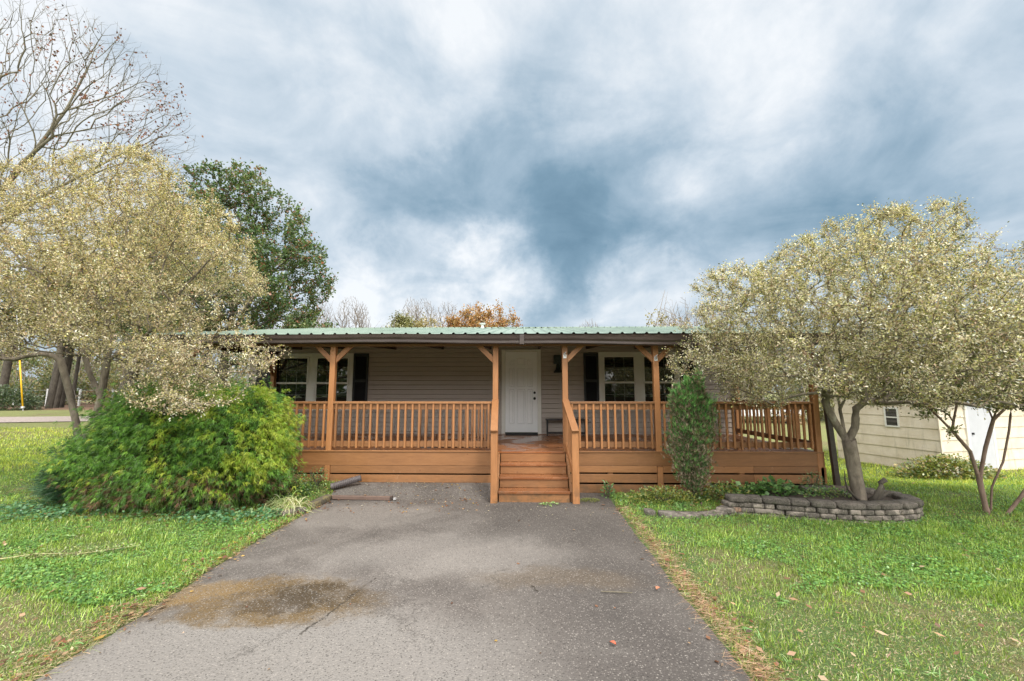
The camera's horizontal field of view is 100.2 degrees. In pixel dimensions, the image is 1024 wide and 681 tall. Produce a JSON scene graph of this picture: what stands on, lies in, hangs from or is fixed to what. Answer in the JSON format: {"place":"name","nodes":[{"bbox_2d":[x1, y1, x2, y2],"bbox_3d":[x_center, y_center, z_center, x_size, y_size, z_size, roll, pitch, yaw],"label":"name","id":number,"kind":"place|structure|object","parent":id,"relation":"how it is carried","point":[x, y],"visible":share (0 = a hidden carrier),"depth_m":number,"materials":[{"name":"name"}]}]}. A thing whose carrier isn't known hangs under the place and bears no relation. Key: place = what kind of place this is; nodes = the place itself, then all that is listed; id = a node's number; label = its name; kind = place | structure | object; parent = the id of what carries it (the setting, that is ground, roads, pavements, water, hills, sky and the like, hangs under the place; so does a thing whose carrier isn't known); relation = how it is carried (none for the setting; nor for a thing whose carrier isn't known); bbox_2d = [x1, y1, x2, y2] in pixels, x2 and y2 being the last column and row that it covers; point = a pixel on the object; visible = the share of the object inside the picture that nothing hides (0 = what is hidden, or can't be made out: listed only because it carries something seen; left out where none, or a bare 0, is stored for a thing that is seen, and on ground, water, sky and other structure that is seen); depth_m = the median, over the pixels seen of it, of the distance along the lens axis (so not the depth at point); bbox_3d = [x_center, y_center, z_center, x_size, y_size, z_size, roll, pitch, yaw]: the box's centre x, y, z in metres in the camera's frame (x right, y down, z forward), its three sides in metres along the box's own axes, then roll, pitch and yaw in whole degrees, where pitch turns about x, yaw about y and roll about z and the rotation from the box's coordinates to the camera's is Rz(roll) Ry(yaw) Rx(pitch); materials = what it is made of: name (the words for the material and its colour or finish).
{"place":"outdoors","nodes":[
{"label":"outdoors","id":0,"kind":"place"},
{"bbox_2d":[0,416,171,421],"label":"gravel lane","id":1,"kind":"structure","parent":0,"point":[38,419],"depth_m":16.92,"materials":[{"name":"grey gravel"}]},
{"bbox_2d":[76,382,108,399],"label":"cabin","id":2,"kind":"object","parent":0,"point":[91,391],"depth_m":46.37,"materials":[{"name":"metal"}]},
{"bbox_2d":[36,482,750,680],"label":"driveway","id":3,"kind":"structure","parent":0,"point":[371,590],"depth_m":3.39,"materials":[{"name":"grey asphalt"}]},
{"bbox_2d":[332,495,396,500],"bbox_3d":[-2.333,2.487,6.765,1.032,0.068,0.068,-1,-7,4],"label":"downspout piece","id":4,"kind":"object","parent":3,"relation":"on","point":[356,497],"visible":0.98,"depth_m":6.74,"materials":[{"name":"beige metal"}]},
{"bbox_2d":[580,497,599,501],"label":"weed clump","id":5,"kind":"object","parent":3,"relation":"on","point":[592,499],"visible":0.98,"depth_m":6.71,"materials":[{"name":"green plant"}]},
{"bbox_2d":[601,480,614,497],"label":"weed clump","id":6,"kind":"object","parent":3,"relation":"on","point":[609,489],"visible":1,"depth_m":7.01,"materials":[{"name":"green plant"}]},
{"bbox_2d":[0,392,1023,680],"bbox_3d":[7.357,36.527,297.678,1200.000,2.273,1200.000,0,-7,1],"label":"lawn","id":7,"kind":"structure","parent":0,"point":[690,560],"depth_m":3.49,"materials":[{"name":"plant"}]},
{"bbox_2d":[16,315,24,408],"bbox_3d":[-24.865,1.133,21.635,1.062,4.901,0.148,0,-7,1],"label":"guy wire guard","id":8,"kind":"object","parent":7,"relation":"on","point":[23,406],"visible":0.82,"depth_m":21.49,"materials":[{"name":"yellow plastic"}]},
{"bbox_2d":[0,383,48,410],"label":"dark shrub","id":9,"kind":"object","parent":7,"relation":"on","point":[27,401],"visible":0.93,"depth_m":22.48,"materials":[{"name":"green plant"}]},
{"bbox_2d":[0,251,50,406],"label":"woodland tree","id":10,"kind":"object","parent":7,"relation":"on","point":[6,372],"visible":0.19,"depth_m":26.67,"materials":[{"name":"brown plant"}]},
{"bbox_2d":[5,240,101,408],"bbox_3d":[-25.823,-1.000,24.970,5.389,10.051,4.748,0,-7,1],"label":"woodland tree","id":11,"kind":"object","parent":7,"relation":"on","point":[53,385],"visible":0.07,"depth_m":24.36,"materials":[{"name":"brown plant"}]},
{"bbox_2d":[16,252,104,407],"bbox_3d":[-26.544,-0.827,25.947,6.032,9.937,4.864,0,-7,1],"label":"woodland tree","id":12,"kind":"object","parent":7,"relation":"on","point":[59,391],"visible":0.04,"depth_m":25.38,"materials":[{"name":"brown plant"}]},
{"bbox_2d":[0,540,139,560],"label":"cut branch","id":13,"kind":"object","parent":7,"relation":"on","point":[72,552],"visible":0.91,"depth_m":4.41,"materials":[{"name":"brown plant"}]},
{"bbox_2d":[15,431,132,505],"bbox_3d":[-6.566,1.972,6.705,1.712,1.330,1.649,0,-7,1],"label":"juniper shrub","id":14,"kind":"object","parent":7,"relation":"on","point":[42,492],"visible":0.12,"depth_m":6.28,"materials":[{"name":"green plant"}]},
{"bbox_2d":[20,263,127,407],"bbox_3d":[-26.873,-0.806,26.552,5.626,10.028,4.887,0,-7,1],"label":"woodland tree","id":15,"kind":"object","parent":7,"relation":"on","point":[62,401],"visible":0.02,"depth_m":25.91,"materials":[{"name":"brown plant"}]},
{"bbox_2d":[34,275,116,395],"bbox_3d":[-28.037,-0.671,27.888,5.926,10.069,4.478,0,-7,1],"label":"woodland tree","id":16,"kind":"object","parent":7,"relation":"on","point":[76,373],"visible":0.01,"depth_m":27.60,"materials":[{"name":"brown plant"}]},
{"bbox_2d":[0,0,203,264],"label":"bare tree","id":17,"kind":"object","parent":7,"relation":"on","point":[44,140],"visible":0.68,"depth_m":13.23,"materials":[{"name":"brown plant"}]},
{"bbox_2d":[12,389,226,405],"bbox_3d":[-28.630,3.954,29.450,25.400,1.250,0.100,0,-7,1],"label":"wire fence","id":18,"kind":"object","parent":7,"relation":"on","point":[79,400],"visible":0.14,"depth_m":29.46,"materials":[{"name":"white metal"}]},
{"bbox_2d":[89,251,181,405],"bbox_3d":[-20.515,-1.012,23.782,5.212,9.769,4.690,-3,-7,24],"label":"woodland tree","id":19,"kind":"object","parent":7,"relation":"on","point":[128,328],"depth_m":23.25,"materials":[{"name":"brown plant"}]},
{"bbox_2d":[0,498,283,525],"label":"ground ivy","id":20,"kind":"object","parent":7,"relation":"on","point":[64,509],"visible":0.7,"depth_m":5.83,"materials":[{"name":"green plant"}]},
{"bbox_2d":[85,226,199,407],"bbox_3d":[-19.515,-1.252,22.951,5.582,10.099,5.044,0,-7,1],"label":"woodland tree","id":21,"kind":"object","parent":7,"relation":"on","point":[131,376],"visible":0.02,"depth_m":22.30,"materials":[{"name":"brown plant"}]},
{"bbox_2d":[0,136,293,444],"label":"privet tree","id":22,"kind":"object","parent":7,"relation":"on","point":[123,285],"visible":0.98,"depth_m":6.84,"materials":[{"name":"grey plant"}]},
{"bbox_2d":[0,318,318,404],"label":"scrub","id":23,"kind":"object","parent":7,"relation":"on","point":[40,384],"visible":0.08,"depth_m":31.59,"materials":[{"name":"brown plant"}]},
{"bbox_2d":[30,371,308,516],"bbox_3d":[-5.022,1.464,6.521,4.275,2.104,1.953,0,-7,1],"label":"cypress bush","id":24,"kind":"object","parent":7,"relation":"on","point":[231,454],"visible":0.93,"depth_m":6.11,"materials":[{"name":"green plant"}]},
{"bbox_2d":[158,254,222,382],"bbox_3d":[-19.273,-0.899,24.496,5.562,9.729,4.830,0,-7,1],"label":"woodland tree","id":25,"kind":"object","parent":7,"relation":"on","point":[183,318],"visible":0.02,"depth_m":24.22,"materials":[{"name":"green plant"}]},
{"bbox_2d":[90,155,338,390],"bbox_3d":[-12.532,-2.713,19.246,9.656,11.980,7.501,0,-7,1],"label":"broadleaf tree","id":26,"kind":"object","parent":7,"relation":"on","point":[290,254],"visible":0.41,"depth_m":18.57,"materials":[{"name":"green plant"}]},
{"bbox_2d":[0,294,439,403],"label":"scrub sticks","id":27,"kind":"object","parent":7,"relation":"on","point":[16,373],"visible":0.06,"depth_m":31.44,"materials":[{"name":"plant"}]},
{"bbox_2d":[258,493,289,508],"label":"grass clump","id":28,"kind":"object","parent":7,"relation":"on","point":[272,501],"visible":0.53,"depth_m":6.31,"materials":[{"name":"green plant"}]},
{"bbox_2d":[251,465,312,500],"bbox_3d":[-3.681,2.252,6.889,0.925,0.552,0.697,0,-7,1],"label":"rose bush","id":29,"kind":"object","parent":7,"relation":"on","point":[293,485],"visible":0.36,"depth_m":6.86,"materials":[{"name":"green plant"}]},
{"bbox_2d":[278,506,305,516],"bbox_3d":[-3.079,2.410,6.000,0.147,0.098,0.334,-5,-8,36],"label":"edging stone","id":30,"kind":"object","parent":7,"relation":"on","point":[292,511],"visible":0.67,"depth_m":5.97,"materials":[{"name":"stone"}]},
{"bbox_2d":[270,490,319,520],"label":"grass clump","id":31,"kind":"object","parent":7,"relation":"on","point":[290,504],"visible":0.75,"depth_m":6.10,"materials":[{"name":"plant"}]},
{"bbox_2d":[279,309,320,328],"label":"broadleaf tree","id":32,"kind":"object","parent":7,"relation":"on","point":[292,315],"visible":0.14,"depth_m":39.36,"materials":[{"name":"green plant"}]},
{"bbox_2d":[305,466,330,487],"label":"rose bush","id":33,"kind":"object","parent":7,"relation":"on","point":[317,479],"visible":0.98,"depth_m":7.12,"materials":[{"name":"green plant"}]},
{"bbox_2d":[307,494,331,508],"bbox_3d":[-2.944,2.467,6.553,0.125,0.098,0.579,0,-7,3],"label":"edging stone","id":34,"kind":"object","parent":7,"relation":"on","point":[321,500],"visible":0.88,"depth_m":6.49,"materials":[{"name":"stone"}]},
{"bbox_2d":[315,299,336,327],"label":"bare tree","id":35,"kind":"object","parent":7,"relation":"on","point":[322,308],"visible":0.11,"depth_m":43.00,"materials":[{"name":"grey plant"}]},
{"bbox_2d":[330,475,361,489],"bbox_3d":[-2.760,2.357,7.130,0.488,0.219,0.111,2,-7,-16],"label":"drain pipe","id":36,"kind":"object","parent":7,"relation":"on","point":[345,482],"visible":1,"depth_m":7.09,"materials":[{"name":"grey plastic"}]},
{"bbox_2d":[332,296,364,327],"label":"bare tree","id":37,"kind":"object","parent":7,"relation":"on","point":[346,317],"visible":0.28,"depth_m":43.88,"materials":[{"name":"grey plant"}]},
{"bbox_2d":[353,304,370,327],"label":"bare tree","id":38,"kind":"object","parent":7,"relation":"on","point":[359,321],"visible":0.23,"depth_m":42.88,"materials":[{"name":"grey plant"}]},
{"bbox_2d":[2,506,796,680],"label":"dead grass","id":39,"kind":"structure","parent":7,"relation":"on","point":[696,603],"depth_m":3.15,"materials":[{"name":"beige plant"}]},
{"bbox_2d":[385,310,417,326],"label":"broadleaf tree","id":40,"kind":"object","parent":7,"relation":"on","point":[401,320],"visible":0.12,"depth_m":39.37,"materials":[{"name":"green plant"}]},
{"bbox_2d":[391,297,422,325],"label":"bare tree","id":41,"kind":"object","parent":7,"relation":"on","point":[409,310],"visible":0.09,"depth_m":42.73,"materials":[{"name":"grey plant"}]},
{"bbox_2d":[405,298,439,326],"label":"bare tree","id":42,"kind":"object","parent":7,"relation":"on","point":[416,316],"visible":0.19,"depth_m":41.69,"materials":[{"name":"grey plant"}]},
{"bbox_2d":[411,312,441,326],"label":"broadleaf tree","id":43,"kind":"object","parent":7,"relation":"on","point":[419,323],"visible":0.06,"depth_m":39.35,"materials":[{"name":"beige plant"}]},
{"bbox_2d":[432,301,457,326],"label":"bare tree","id":44,"kind":"object","parent":7,"relation":"on","point":[445,314],"visible":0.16,"depth_m":42.44,"materials":[{"name":"grey plant"}]},
{"bbox_2d":[442,310,468,326],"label":"autumn tree","id":45,"kind":"object","parent":7,"relation":"on","point":[452,321],"visible":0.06,"depth_m":39.43,"materials":[{"name":"orange plant"}]},
{"bbox_2d":[456,298,522,326],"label":"autumn tree","id":46,"kind":"object","parent":7,"relation":"on","point":[471,321],"visible":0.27,"depth_m":38.70,"materials":[{"name":"orange plant"}]},
{"bbox_2d":[141,323,850,503],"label":"house","id":47,"kind":"structure","parent":7,"relation":"on","point":[365,396],"depth_m":7.55,"materials":[{"name":"beige wood"}]},
{"bbox_2d":[276,353,353,409],"bbox_3d":[-5.020,1.030,10.725,2.075,1.425,0.034,0,-7,1],"label":"window","id":48,"kind":"structure","parent":47,"relation":"in","point":[306,375],"depth_m":10.73,"materials":[{"name":"white glass"}]},
{"bbox_2d":[420,409,491,447],"bbox_3d":[-1.025,1.557,7.872,1.400,0.820,0.074,0,-13,-1],"label":"spare railing","id":49,"kind":"object","parent":47,"relation":"on","point":[459,426],"visible":0.41,"depth_m":7.83,"materials":[{"name":"brown wood"}]},
{"bbox_2d":[501,350,541,433],"bbox_3d":[0.231,1.263,10.545,0.976,2.090,0.078,0,-7,1],"label":"door","id":50,"kind":"structure","parent":47,"relation":"in","point":[521,369],"depth_m":10.57,"materials":[{"name":"white plastic"}]},
{"bbox_2d":[506,433,537,435],"bbox_3d":[0.235,2.242,10.203,0.760,0.012,0.380,0,-7,1],"label":"door mat","id":51,"kind":"object","parent":47,"relation":"on","point":[521,434],"depth_m":10.15,"materials":[{"name":"black rubber"}]},
{"bbox_2d":[545,418,587,434],"bbox_3d":[1.306,2.066,10.248,1.000,0.375,0.280,0,-7,1],"label":"bench","id":52,"kind":"object","parent":47,"relation":"on","point":[547,432],"visible":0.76,"depth_m":10.33,"materials":[{"name":"black metal"}]},
{"bbox_2d":[598,352,679,400],"bbox_3d":[3.135,0.993,10.528,1.980,1.432,0.034,0,-7,1],"label":"window","id":53,"kind":"structure","parent":47,"relation":"in","point":[622,376],"depth_m":10.54,"materials":[{"name":"white glass"}]},
{"bbox_2d":[14,321,997,393],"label":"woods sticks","id":54,"kind":"object","parent":7,"relation":"on","point":[235,370],"visible":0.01,"depth_m":56.71,"materials":[{"name":"brown wood"}]},
{"bbox_2d":[0,336,1014,400],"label":"woods","id":55,"kind":"object","parent":7,"relation":"on","point":[75,358],"visible":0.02,"depth_m":55.15,"materials":[{"name":"green plant"}]},
{"bbox_2d":[0,471,1019,680],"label":"fallen leaves","id":56,"kind":"object","parent":7,"relation":"on","point":[63,640],"depth_m":3.50,"materials":[{"name":"brown plant"}]},
{"bbox_2d":[0,455,1023,606],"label":"clover","id":57,"kind":"object","parent":7,"relation":"on","point":[58,575],"visible":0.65,"depth_m":4.55,"materials":[{"name":"green plant"}]},
{"bbox_2d":[0,458,1023,680],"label":"lawn weeds","id":58,"kind":"object","parent":7,"relation":"on","point":[895,670],"visible":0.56,"depth_m":3.50,"materials":[{"name":"green plant"}]},
{"bbox_2d":[579,319,599,326],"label":"bare tree","id":59,"kind":"object","parent":7,"relation":"on","point":[590,324],"visible":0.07,"depth_m":42.17,"materials":[{"name":"grey plant"}]},
{"bbox_2d":[643,508,655,516],"bbox_3d":[1.913,2.395,5.952,0.121,0.086,0.175,1,-7,-5],"label":"concrete block","id":60,"kind":"object","parent":7,"relation":"on","point":[650,511],"depth_m":5.91,"materials":[{"name":"grey concrete"}]},
{"bbox_2d":[625,484,701,504],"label":"weed clump","id":61,"kind":"object","parent":7,"relation":"on","point":[669,493],"visible":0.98,"depth_m":6.62,"materials":[{"name":"green plant"}]},
{"bbox_2d":[658,510,677,518],"bbox_3d":[2.130,2.382,5.848,0.252,0.086,0.173,-1,-7,8],"label":"concrete block","id":62,"kind":"object","parent":7,"relation":"on","point":[669,513],"depth_m":5.78,"materials":[{"name":"grey concrete"}]},
{"bbox_2d":[655,297,703,325],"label":"bare tree","id":63,"kind":"object","parent":7,"relation":"on","point":[689,319],"visible":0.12,"depth_m":37.96,"materials":[{"name":"grey plant"}]},
{"bbox_2d":[671,500,690,508],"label":"grass clump","id":64,"kind":"object","parent":7,"relation":"on","point":[682,505],"visible":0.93,"depth_m":6.28,"materials":[{"name":"green plant"}]},
{"bbox_2d":[660,367,727,501],"bbox_3d":[2.871,1.447,6.860,1.074,2.222,0.886,0,-7,1],"label":"juniper bush","id":65,"kind":"object","parent":7,"relation":"on","point":[695,404],"visible":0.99,"depth_m":6.72,"materials":[{"name":"green plant"}]},
{"bbox_2d":[688,301,725,326],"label":"bare tree","id":66,"kind":"object","parent":7,"relation":"on","point":[706,322],"visible":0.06,"depth_m":38.99,"materials":[{"name":"grey plant"}]},
{"bbox_2d":[690,479,761,502],"bbox_3d":[3.375,2.336,6.690,1.261,0.327,0.665,0,-7,1],"label":"weed clump","id":67,"kind":"object","parent":7,"relation":"on","point":[721,489],"visible":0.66,"depth_m":6.64,"materials":[{"name":"green plant"}]},
{"bbox_2d":[741,410,800,422],"bbox_3d":[15.939,4.655,28.257,5.266,1.465,1.955,0,-7,1],"label":"pickup truck","id":68,"kind":"object","parent":7,"relation":"on","point":[763,414],"visible":0.05,"depth_m":27.36,"materials":[{"name":"white paint"}]},
{"bbox_2d":[676,485,923,522],"bbox_3d":[3.959,2.369,6.320,3.502,0.286,1.497,0,-7,1],"label":"stone planter","id":69,"kind":"object","parent":7,"relation":"on","point":[893,506],"visible":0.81,"depth_m":5.78,"materials":[{"name":"stone"}]},
{"bbox_2d":[732,474,812,496],"bbox_3d":[4.051,2.282,6.624,1.275,0.406,0.547,0,-7,1],"label":"bramble plant","id":70,"kind":"object","parent":69,"relation":"in","point":[764,486],"visible":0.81,"depth_m":6.59,"materials":[{"name":"green plant"}]},
{"bbox_2d":[799,469,827,486],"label":"weed clump","id":71,"kind":"object","parent":69,"relation":"in","point":[814,483],"visible":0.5,"depth_m":6.71,"materials":[{"name":"green plant"}]},
{"bbox_2d":[793,485,851,498],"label":"weed clump","id":72,"kind":"object","parent":69,"relation":"in","point":[816,490],"visible":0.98,"depth_m":6.27,"materials":[{"name":"green plant"}]},
{"bbox_2d":[662,192,1023,500],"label":"privet tree","id":73,"kind":"object","parent":69,"relation":"in","point":[915,323],"visible":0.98,"depth_m":5.26,"materials":[{"name":"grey plant"}]},
{"bbox_2d":[643,291,1017,422],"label":"scrub sticks","id":74,"kind":"object","parent":7,"relation":"on","point":[746,355],"visible":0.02,"depth_m":28.88,"materials":[{"name":"plant"}]},
{"bbox_2d":[645,309,1020,424],"bbox_3d":[29.791,2.149,30.379,43.877,8.316,13.063,0,-7,1],"label":"scrub","id":75,"kind":"object","parent":7,"relation":"on","point":[821,411],"visible":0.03,"depth_m":28.11,"materials":[{"name":"green plant"}]},
{"bbox_2d":[829,377,1023,473],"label":"shed","id":76,"kind":"structure","parent":7,"relation":"on","point":[889,439],"depth_m":11.14,"materials":[{"name":"beige"}]},
{"bbox_2d":[883,407,899,427],"bbox_3d":[10.240,2.067,11.542,0.044,0.520,0.362,2,-7,-12],"label":"window","id":77,"kind":"structure","parent":76,"relation":"in","point":[891,419],"depth_m":11.54,"materials":[{"name":"white plastic"}]},
{"bbox_2d":[962,394,999,468],"bbox_3d":[11.899,2.313,10.860,1.063,1.870,0.081,2,-7,-16],"label":"door","id":78,"kind":"structure","parent":76,"relation":"in","point":[976,428],"depth_m":10.83,"materials":[{"name":"white plastic"}]},
{"bbox_2d":[848,286,1023,514],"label":"privet shrub","id":79,"kind":"object","parent":7,"relation":"on","point":[979,478],"visible":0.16,"depth_m":6.11,"materials":[{"name":"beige plant"}]},
{"bbox_2d":[886,453,1010,480],"bbox_3d":[10.129,2.945,10.031,2.731,0.620,0.893,0,-7,1],"label":"hedge plant","id":80,"kind":"object","parent":7,"relation":"on","point":[965,468],"visible":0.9,"depth_m":9.90,"materials":[{"name":"green plant"}]},
{"bbox_2d":[0,0,1023,391],"label":"sky","id":81,"kind":"structure","parent":0,"point":[565,163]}
]}

